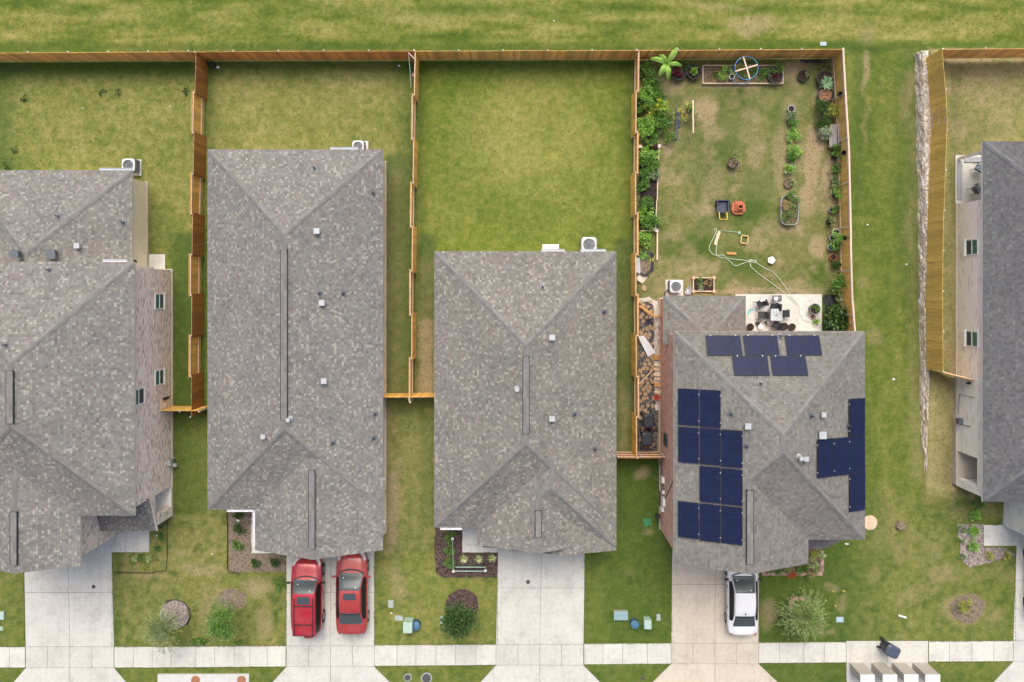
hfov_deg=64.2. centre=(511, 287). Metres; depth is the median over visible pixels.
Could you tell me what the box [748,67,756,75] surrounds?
garden plant
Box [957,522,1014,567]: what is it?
rock bed
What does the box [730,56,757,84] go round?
hoop trellis
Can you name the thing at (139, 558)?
garden plant
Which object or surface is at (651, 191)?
planting bed
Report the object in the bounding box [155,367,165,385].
window
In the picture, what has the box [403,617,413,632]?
utility pedestal
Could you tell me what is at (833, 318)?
garden bush
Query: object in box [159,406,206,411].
wooden fence
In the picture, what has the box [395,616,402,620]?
ground box lid
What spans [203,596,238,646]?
young tree
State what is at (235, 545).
shrub
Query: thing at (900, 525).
stump mound
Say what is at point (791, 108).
potted plant
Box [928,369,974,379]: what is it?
wooden fence
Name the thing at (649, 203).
garden bush
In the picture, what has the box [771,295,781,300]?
side table
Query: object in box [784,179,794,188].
potted plant
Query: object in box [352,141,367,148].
air conditioner
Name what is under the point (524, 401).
house
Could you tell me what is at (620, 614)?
ground box lid
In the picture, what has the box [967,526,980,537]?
shrub
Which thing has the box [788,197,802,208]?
garden plant
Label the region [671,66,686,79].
potted plant
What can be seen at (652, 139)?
garden bush
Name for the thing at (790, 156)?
garden plant
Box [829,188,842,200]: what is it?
potted plant
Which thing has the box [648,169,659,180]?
garden bush
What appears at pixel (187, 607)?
lawn edging
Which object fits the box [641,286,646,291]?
stone
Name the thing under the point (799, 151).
garden plant
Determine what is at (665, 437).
window
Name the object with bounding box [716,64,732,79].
garden plant
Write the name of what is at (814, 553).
garden plant
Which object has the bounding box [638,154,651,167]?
garden bush
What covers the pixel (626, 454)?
wooden fence
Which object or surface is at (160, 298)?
window
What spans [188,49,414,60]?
wooden fence
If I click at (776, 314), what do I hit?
glass table
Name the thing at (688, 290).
rubbish bag
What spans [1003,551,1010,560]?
shrub
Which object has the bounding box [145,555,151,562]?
garden plant
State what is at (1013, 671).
driveway
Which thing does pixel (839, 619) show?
ground box lid
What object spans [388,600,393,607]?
ground box lid
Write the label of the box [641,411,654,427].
wheelie bin
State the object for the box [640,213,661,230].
garden bush
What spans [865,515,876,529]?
stepping stone
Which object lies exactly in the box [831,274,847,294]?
garden bush
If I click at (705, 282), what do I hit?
garden plant
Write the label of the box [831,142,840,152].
potted plant
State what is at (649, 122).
garden bush
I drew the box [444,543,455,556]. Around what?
shrub
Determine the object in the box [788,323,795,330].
potted plant
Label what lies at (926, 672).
mailbox cabinet
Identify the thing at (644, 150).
garden bush
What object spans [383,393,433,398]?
wooden fence
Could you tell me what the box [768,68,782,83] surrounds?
potted plant
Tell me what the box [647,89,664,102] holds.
garden bush
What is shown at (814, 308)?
potted plant
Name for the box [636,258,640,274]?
leaning panel
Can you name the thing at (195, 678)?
manhole cover
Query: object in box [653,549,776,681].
driveway
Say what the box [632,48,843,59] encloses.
wooden fence
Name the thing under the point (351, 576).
parked car
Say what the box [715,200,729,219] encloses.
wheelbarrow
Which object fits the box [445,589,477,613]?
mulch ring
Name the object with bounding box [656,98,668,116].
garden bush
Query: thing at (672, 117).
garden bush
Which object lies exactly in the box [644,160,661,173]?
garden bush
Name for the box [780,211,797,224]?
garden plant
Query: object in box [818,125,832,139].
garden bush
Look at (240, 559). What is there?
mulch bed
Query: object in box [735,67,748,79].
garden plant
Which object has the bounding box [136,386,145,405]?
window
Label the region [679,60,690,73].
garden plant
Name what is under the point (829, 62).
garden plant
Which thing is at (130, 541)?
walkway
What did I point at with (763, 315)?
patio chair
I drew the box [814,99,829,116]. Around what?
garden bush
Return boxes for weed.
[957,525,965,532]
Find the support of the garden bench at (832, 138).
on the ground at (690, 250)
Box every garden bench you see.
[455,563,485,571]
[827,124,841,147]
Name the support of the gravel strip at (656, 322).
on the ground at (690, 250)
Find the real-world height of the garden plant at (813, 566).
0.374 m
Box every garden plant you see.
[138,553,145,562]
[141,564,147,571]
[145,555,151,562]
[153,545,160,551]
[157,532,164,541]
[639,231,651,248]
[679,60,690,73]
[703,276,711,285]
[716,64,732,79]
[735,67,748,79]
[736,63,744,70]
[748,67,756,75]
[757,67,768,81]
[767,59,786,75]
[774,569,781,575]
[780,200,789,210]
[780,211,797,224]
[783,164,796,173]
[783,567,791,572]
[785,111,797,120]
[785,189,797,203]
[785,203,799,215]
[786,126,801,142]
[786,149,797,162]
[786,571,797,578]
[787,115,798,126]
[787,144,802,157]
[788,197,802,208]
[796,566,804,575]
[802,564,809,572]
[806,573,813,578]
[809,556,819,569]
[810,549,818,559]
[812,565,820,574]
[818,59,832,70]
[818,551,826,558]
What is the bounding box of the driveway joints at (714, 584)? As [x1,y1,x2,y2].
[663,570,768,673]
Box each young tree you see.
[136,597,189,655]
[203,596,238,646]
[439,600,477,642]
[770,584,829,647]
[953,597,974,613]
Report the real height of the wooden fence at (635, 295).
1.853 m
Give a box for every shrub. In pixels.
[231,539,242,549]
[233,512,242,518]
[233,522,244,534]
[250,559,260,567]
[269,557,279,567]
[442,557,454,568]
[444,530,455,543]
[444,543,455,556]
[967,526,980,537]
[967,539,980,551]
[969,509,981,521]
[971,495,984,511]
[985,551,994,560]
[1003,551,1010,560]
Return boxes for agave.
[820,75,832,89]
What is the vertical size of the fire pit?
0.520 m
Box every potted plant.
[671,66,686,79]
[687,65,700,78]
[727,151,742,167]
[746,323,753,330]
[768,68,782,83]
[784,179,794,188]
[787,105,794,112]
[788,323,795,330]
[798,70,809,81]
[808,304,820,313]
[816,70,832,86]
[817,87,833,102]
[826,216,835,225]
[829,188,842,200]
[829,229,842,246]
[829,254,836,260]
[830,163,840,172]
[830,174,838,180]
[830,181,840,189]
[830,205,840,213]
[830,239,841,250]
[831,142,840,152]
[831,149,841,158]
[831,260,841,267]
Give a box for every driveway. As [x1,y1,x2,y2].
[14,538,125,681]
[273,551,388,681]
[481,548,598,681]
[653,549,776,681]
[994,532,1023,681]
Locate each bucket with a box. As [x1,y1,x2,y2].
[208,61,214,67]
[654,394,659,399]
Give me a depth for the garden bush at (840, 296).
47.50 m
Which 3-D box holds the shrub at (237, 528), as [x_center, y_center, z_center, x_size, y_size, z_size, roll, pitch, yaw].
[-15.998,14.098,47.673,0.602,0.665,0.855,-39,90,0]
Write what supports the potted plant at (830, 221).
on the ground at (690, 250)
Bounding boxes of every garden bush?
[636,114,657,136]
[636,180,649,192]
[637,85,657,104]
[637,98,645,108]
[637,99,658,119]
[638,145,660,162]
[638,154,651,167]
[639,59,655,77]
[639,167,649,182]
[639,204,654,222]
[640,195,653,211]
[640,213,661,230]
[641,69,660,92]
[641,128,659,146]
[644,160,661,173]
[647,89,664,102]
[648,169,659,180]
[653,114,670,132]
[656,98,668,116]
[662,110,676,122]
[663,130,675,145]
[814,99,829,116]
[814,112,831,128]
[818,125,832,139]
[822,303,851,330]
[825,103,839,117]
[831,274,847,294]
[835,291,843,303]
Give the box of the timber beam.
[639,305,656,317]
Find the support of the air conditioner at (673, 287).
on the ground at (690, 250)
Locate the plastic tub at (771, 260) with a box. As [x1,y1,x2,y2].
[767,256,774,263]
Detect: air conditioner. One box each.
[122,159,141,175]
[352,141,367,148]
[579,237,596,250]
[664,280,682,295]
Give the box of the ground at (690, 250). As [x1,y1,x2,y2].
[0,0,1023,681]
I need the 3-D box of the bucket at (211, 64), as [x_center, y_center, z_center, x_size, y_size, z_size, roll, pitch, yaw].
[-17.603,-13.063,47.810,0.380,0.380,0.370,0,90,0]
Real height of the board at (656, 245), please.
0.200 m
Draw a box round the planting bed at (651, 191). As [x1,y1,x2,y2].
[639,144,660,231]
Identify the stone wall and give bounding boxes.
[914,50,930,471]
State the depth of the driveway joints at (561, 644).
47.98 m
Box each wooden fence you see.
[0,50,195,61]
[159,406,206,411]
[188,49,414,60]
[188,51,207,417]
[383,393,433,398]
[409,50,418,402]
[414,49,636,59]
[616,450,664,457]
[630,50,639,458]
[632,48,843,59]
[831,48,855,330]
[926,48,948,371]
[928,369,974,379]
[942,48,1023,58]
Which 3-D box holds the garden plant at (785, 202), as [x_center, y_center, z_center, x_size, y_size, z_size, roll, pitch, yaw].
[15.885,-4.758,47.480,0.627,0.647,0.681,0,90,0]
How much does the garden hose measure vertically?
0.111 m
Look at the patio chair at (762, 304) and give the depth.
47.48 m
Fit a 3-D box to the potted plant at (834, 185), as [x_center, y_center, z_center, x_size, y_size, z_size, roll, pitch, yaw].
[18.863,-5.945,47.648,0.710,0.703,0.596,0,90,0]
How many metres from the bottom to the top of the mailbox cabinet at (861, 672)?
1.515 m
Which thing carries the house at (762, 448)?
on the ground at (690, 250)
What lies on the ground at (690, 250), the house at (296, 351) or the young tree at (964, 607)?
the house at (296, 351)
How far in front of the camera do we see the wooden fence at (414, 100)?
46.84 m
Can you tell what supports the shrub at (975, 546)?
on the rock bed at (973, 558)
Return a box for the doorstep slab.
[149,254,165,268]
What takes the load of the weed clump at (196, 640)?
on the ground at (690, 250)
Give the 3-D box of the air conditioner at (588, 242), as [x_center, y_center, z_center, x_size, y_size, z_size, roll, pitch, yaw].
[4.378,-2.293,47.528,1.186,0.944,1.209,0,90,0]
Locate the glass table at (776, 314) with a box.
[768,309,782,320]
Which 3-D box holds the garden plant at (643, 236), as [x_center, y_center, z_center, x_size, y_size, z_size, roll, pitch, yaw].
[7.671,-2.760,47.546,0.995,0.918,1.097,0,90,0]
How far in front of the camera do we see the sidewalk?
47.97 m
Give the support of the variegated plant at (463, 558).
on the mulch bed at (440, 545)
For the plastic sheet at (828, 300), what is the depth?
47.94 m
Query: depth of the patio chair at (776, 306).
47.48 m
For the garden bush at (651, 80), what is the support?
on the ground at (690, 250)
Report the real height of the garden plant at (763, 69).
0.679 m
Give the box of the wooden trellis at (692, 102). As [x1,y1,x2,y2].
[687,100,693,137]
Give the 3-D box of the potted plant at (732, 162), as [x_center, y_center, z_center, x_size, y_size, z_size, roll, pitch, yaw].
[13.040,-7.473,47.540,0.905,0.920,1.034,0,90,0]
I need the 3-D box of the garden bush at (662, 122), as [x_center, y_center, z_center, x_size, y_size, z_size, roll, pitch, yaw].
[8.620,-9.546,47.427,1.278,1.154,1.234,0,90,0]
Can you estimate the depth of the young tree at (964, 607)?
47.37 m
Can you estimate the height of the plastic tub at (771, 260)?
0.290 m
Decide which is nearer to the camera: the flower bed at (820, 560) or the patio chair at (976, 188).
the patio chair at (976, 188)
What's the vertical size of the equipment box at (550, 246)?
0.900 m
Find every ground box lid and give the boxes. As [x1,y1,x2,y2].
[0,611,4,619]
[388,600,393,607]
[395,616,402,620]
[613,610,627,619]
[836,617,842,621]
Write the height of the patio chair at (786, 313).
0.931 m
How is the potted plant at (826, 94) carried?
on the ground at (690, 250)
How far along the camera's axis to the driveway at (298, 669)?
47.97 m
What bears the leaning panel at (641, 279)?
on the ground at (690, 250)
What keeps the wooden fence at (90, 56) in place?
on the ground at (690, 250)
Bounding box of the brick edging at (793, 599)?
[789,597,810,616]
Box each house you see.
[0,168,177,573]
[207,147,386,559]
[434,249,616,555]
[655,296,864,573]
[952,141,1023,534]
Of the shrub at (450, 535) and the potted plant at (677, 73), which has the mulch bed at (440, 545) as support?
the shrub at (450, 535)
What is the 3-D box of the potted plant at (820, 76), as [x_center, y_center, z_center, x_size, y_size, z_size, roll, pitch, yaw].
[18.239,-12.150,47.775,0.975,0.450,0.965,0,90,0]
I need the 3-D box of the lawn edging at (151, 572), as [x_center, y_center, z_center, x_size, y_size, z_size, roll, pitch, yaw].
[-21.830,15.243,47.950,3.163,0.038,3.134,0,90,0]
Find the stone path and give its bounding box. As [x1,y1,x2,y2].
[637,300,658,451]
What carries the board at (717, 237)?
on the ground at (690, 250)
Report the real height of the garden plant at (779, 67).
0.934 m
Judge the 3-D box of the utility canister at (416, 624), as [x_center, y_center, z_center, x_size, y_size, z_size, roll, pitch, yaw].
[-5.617,19.763,47.740,0.530,0.520,0.522,0,90,0]
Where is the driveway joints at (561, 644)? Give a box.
[485,553,598,680]
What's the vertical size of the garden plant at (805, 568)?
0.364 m
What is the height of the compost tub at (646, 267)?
0.300 m
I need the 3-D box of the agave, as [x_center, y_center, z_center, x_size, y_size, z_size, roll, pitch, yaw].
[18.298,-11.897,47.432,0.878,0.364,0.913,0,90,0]
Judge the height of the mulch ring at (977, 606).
0.080 m
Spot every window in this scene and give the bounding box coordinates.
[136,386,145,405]
[155,293,165,309]
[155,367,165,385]
[663,433,667,446]
[964,239,977,255]
[964,329,977,347]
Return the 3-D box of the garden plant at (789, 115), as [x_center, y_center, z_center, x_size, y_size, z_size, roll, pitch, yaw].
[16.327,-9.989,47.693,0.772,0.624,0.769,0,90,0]
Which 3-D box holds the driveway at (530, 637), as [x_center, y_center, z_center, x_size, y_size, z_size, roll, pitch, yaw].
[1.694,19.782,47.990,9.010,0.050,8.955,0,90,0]
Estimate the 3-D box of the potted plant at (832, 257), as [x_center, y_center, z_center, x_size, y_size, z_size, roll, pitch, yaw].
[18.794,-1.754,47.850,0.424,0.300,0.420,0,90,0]
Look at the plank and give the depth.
47.79 m
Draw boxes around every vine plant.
[673,105,698,120]
[684,101,694,109]
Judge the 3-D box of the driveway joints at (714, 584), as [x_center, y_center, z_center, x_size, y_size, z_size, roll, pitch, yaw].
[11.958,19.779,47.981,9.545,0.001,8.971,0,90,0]
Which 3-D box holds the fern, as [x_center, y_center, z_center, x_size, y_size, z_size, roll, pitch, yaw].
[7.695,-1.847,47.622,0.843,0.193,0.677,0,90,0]
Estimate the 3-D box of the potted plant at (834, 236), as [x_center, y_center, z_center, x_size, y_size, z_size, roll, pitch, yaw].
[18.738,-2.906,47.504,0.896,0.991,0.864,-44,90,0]
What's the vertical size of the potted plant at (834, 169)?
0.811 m
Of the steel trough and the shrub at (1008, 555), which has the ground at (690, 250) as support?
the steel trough
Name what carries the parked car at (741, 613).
on the driveway at (706, 646)
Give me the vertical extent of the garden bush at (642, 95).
0.998 m
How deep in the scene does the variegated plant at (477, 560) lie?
47.90 m
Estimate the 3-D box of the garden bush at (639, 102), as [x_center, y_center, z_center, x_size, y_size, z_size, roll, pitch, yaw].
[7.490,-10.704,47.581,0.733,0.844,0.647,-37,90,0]
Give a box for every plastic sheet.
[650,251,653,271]
[673,107,680,138]
[800,59,825,62]
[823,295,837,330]
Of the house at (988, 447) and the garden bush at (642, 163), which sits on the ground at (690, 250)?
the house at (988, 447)
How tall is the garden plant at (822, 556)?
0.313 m
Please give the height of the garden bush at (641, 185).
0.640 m
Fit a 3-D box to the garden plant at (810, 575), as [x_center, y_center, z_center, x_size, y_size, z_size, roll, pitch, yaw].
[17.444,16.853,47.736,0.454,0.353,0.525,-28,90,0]
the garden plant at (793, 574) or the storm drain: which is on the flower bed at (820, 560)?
the garden plant at (793, 574)
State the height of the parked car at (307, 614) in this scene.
1.681 m
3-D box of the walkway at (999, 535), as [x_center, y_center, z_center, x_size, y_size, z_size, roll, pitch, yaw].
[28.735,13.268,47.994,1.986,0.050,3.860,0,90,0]
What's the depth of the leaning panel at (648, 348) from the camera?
47.73 m
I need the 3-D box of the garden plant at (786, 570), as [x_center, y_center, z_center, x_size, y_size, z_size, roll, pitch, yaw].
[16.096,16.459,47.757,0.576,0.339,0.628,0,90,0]
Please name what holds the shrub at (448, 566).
on the mulch bed at (440, 545)
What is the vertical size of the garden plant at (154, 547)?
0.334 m
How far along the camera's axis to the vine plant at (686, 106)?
47.22 m
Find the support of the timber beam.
on the stone path
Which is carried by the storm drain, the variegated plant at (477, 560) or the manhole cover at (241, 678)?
the manhole cover at (241, 678)
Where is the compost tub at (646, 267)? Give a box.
[637,250,652,275]
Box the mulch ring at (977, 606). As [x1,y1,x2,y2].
[948,594,985,623]
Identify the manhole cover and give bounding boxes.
[191,676,199,681]
[237,676,245,681]
[404,673,411,681]
[421,673,431,681]
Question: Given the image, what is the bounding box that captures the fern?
[639,251,649,260]
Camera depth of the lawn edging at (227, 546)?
47.91 m
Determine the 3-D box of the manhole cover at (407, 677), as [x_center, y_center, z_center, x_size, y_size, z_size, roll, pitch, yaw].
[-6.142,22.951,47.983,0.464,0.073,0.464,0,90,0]
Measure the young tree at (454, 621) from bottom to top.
3.680 m
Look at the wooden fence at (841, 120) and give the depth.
46.86 m
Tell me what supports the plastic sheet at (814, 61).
on the ground at (690, 250)
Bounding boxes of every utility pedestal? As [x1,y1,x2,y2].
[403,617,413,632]
[643,617,651,628]
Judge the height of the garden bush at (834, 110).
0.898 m
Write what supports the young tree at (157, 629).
on the ground at (690, 250)
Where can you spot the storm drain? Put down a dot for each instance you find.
(203, 677)
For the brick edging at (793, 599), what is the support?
on the ground at (690, 250)
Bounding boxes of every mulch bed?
[228,512,286,572]
[434,528,497,577]
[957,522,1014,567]
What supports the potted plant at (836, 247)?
on the ground at (690, 250)
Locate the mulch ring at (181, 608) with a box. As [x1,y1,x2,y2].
[159,600,188,628]
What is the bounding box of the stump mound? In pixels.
[894,521,906,529]
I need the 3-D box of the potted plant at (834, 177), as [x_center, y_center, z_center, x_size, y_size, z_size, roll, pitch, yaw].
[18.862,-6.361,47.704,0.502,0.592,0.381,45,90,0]
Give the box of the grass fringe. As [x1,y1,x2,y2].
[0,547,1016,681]
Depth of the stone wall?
47.59 m
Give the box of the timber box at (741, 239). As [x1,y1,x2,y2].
[740,235,748,243]
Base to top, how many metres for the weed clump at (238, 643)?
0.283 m
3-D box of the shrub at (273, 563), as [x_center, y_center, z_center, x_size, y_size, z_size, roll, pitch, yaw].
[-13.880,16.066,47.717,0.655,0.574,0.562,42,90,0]
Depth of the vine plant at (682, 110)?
47.41 m
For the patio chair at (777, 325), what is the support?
on the patio
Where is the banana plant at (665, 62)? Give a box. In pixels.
[650,47,681,78]
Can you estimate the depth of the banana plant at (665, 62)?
46.16 m
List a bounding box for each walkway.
[111,531,148,551]
[251,512,268,552]
[462,528,497,551]
[984,525,1016,545]
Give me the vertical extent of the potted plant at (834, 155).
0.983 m
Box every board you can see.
[656,232,657,259]
[714,231,720,244]
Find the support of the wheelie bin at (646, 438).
on the stone path
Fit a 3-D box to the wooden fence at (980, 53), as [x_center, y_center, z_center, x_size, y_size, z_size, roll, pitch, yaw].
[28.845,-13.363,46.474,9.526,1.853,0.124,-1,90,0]
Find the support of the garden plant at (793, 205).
in the steel trough
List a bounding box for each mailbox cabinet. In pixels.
[849,663,874,681]
[871,663,896,681]
[892,663,918,681]
[912,663,939,681]
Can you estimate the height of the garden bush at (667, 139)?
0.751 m
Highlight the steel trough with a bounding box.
[779,195,798,224]
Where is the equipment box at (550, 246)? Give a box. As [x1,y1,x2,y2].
[542,244,558,248]
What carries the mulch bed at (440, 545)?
on the ground at (690, 250)
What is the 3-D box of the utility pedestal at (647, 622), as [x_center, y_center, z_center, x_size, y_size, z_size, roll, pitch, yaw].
[7.900,19.619,47.700,0.457,0.600,0.544,0,90,0]
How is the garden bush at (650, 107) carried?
on the ground at (690, 250)
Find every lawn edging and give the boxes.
[113,520,167,572]
[165,599,190,627]
[227,512,239,572]
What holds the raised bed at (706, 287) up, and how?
on the ground at (690, 250)
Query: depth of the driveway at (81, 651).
47.97 m
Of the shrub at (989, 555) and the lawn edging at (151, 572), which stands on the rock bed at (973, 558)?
the shrub at (989, 555)
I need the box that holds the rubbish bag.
[685,286,690,294]
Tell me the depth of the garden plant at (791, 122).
47.60 m
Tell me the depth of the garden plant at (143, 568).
47.79 m
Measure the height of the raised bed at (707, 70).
0.220 m
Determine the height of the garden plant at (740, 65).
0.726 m
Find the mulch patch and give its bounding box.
[217,588,245,608]
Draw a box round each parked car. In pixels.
[286,557,324,638]
[332,553,370,634]
[724,571,762,634]
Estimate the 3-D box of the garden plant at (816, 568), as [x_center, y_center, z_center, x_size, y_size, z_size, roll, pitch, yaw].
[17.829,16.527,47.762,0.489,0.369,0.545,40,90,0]
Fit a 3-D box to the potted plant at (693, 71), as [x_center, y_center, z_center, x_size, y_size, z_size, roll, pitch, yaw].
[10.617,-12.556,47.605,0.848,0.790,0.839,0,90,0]
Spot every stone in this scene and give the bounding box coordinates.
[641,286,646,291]
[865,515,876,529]
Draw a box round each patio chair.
[755,311,769,319]
[756,298,768,308]
[767,302,781,310]
[771,321,784,330]
[783,309,789,316]
[969,183,980,195]
[972,163,980,174]
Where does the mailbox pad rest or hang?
on the ground at (690, 250)
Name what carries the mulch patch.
on the ground at (690, 250)
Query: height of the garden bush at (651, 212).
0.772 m
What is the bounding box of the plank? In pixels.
[654,355,659,359]
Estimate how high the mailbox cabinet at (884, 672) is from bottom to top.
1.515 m
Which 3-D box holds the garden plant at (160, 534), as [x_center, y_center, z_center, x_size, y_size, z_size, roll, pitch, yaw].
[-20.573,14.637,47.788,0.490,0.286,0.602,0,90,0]
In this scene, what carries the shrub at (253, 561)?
on the mulch bed at (240, 559)
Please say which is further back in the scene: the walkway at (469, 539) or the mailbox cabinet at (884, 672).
the walkway at (469, 539)
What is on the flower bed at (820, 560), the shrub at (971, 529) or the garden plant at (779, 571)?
the garden plant at (779, 571)
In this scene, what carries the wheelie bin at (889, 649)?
on the mailbox pad
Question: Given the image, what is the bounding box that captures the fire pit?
[731,201,744,214]
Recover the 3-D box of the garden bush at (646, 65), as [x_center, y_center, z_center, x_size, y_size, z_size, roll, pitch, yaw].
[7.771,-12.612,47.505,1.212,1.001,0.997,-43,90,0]
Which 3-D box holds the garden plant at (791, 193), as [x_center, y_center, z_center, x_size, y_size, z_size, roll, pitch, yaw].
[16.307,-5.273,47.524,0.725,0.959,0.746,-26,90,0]
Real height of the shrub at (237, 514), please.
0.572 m
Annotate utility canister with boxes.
[413,619,420,630]
[630,618,638,628]
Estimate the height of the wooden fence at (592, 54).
1.853 m
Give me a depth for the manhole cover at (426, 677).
47.96 m
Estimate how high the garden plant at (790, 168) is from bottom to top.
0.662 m
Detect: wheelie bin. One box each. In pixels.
[640,429,652,445]
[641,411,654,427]
[876,637,900,658]
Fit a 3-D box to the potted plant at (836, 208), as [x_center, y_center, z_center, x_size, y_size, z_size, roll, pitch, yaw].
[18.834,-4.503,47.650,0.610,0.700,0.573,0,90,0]
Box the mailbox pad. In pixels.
[846,641,927,681]
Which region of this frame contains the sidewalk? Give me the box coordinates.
[0,641,1012,667]
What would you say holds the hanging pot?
hanging from the wooden fence at (841, 120)
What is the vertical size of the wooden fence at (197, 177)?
1.853 m
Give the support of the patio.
on the ground at (690, 250)
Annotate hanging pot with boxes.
[841,234,848,240]
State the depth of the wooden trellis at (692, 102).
46.68 m
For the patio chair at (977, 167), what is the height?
0.931 m
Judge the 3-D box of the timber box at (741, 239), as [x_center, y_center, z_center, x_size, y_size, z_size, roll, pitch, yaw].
[13.646,-2.800,47.920,0.451,0.150,0.495,10,90,0]
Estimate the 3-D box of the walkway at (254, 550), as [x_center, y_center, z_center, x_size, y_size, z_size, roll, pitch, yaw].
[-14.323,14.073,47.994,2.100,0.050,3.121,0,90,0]
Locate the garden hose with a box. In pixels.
[709,229,798,304]
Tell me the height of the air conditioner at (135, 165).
0.864 m
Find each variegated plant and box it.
[460,555,468,562]
[474,555,481,562]
[488,554,495,561]
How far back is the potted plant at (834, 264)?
47.53 m
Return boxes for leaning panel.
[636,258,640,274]
[637,274,647,283]
[639,336,655,356]
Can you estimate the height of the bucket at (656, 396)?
0.320 m
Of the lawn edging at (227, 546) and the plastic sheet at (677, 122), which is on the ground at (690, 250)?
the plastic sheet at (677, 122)
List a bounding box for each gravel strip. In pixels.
[639,297,658,306]
[654,307,658,409]
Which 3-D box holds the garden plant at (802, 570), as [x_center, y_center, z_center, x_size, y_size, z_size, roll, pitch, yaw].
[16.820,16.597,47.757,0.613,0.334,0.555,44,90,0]
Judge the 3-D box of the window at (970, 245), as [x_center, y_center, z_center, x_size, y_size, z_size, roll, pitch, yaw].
[25.893,-2.260,46.035,0.098,1.310,1.000,0,90,0]
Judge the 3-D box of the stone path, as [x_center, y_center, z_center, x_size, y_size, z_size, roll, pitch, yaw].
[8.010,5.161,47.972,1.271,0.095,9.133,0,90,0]
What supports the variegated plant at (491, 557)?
on the mulch bed at (440, 545)
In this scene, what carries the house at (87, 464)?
on the ground at (690, 250)
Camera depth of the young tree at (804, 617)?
45.96 m
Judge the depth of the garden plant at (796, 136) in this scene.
47.67 m
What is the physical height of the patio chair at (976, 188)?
0.931 m
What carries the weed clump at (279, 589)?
on the ground at (690, 250)
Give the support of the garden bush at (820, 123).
on the ground at (690, 250)
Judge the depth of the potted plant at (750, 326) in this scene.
47.66 m
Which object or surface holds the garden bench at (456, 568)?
on the mulch bed at (440, 545)
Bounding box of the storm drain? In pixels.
[157,673,249,681]
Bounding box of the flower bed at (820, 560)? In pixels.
[760,549,823,575]
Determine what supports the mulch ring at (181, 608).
on the ground at (690, 250)
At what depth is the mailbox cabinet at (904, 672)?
46.84 m
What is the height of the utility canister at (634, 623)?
0.470 m
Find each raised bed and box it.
[691,276,715,292]
[702,65,782,84]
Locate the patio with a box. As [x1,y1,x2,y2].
[735,294,821,330]
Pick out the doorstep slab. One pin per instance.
(157, 261)
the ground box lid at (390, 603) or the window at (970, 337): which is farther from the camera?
the ground box lid at (390, 603)
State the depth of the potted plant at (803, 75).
47.81 m
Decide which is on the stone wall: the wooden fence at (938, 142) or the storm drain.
the wooden fence at (938, 142)
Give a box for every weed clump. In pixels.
[190,637,207,645]
[233,639,241,645]
[275,577,286,592]
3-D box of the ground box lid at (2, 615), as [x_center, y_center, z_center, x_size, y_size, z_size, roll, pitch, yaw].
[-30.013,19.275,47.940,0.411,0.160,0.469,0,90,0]
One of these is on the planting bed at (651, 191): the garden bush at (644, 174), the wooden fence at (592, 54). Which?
the garden bush at (644, 174)

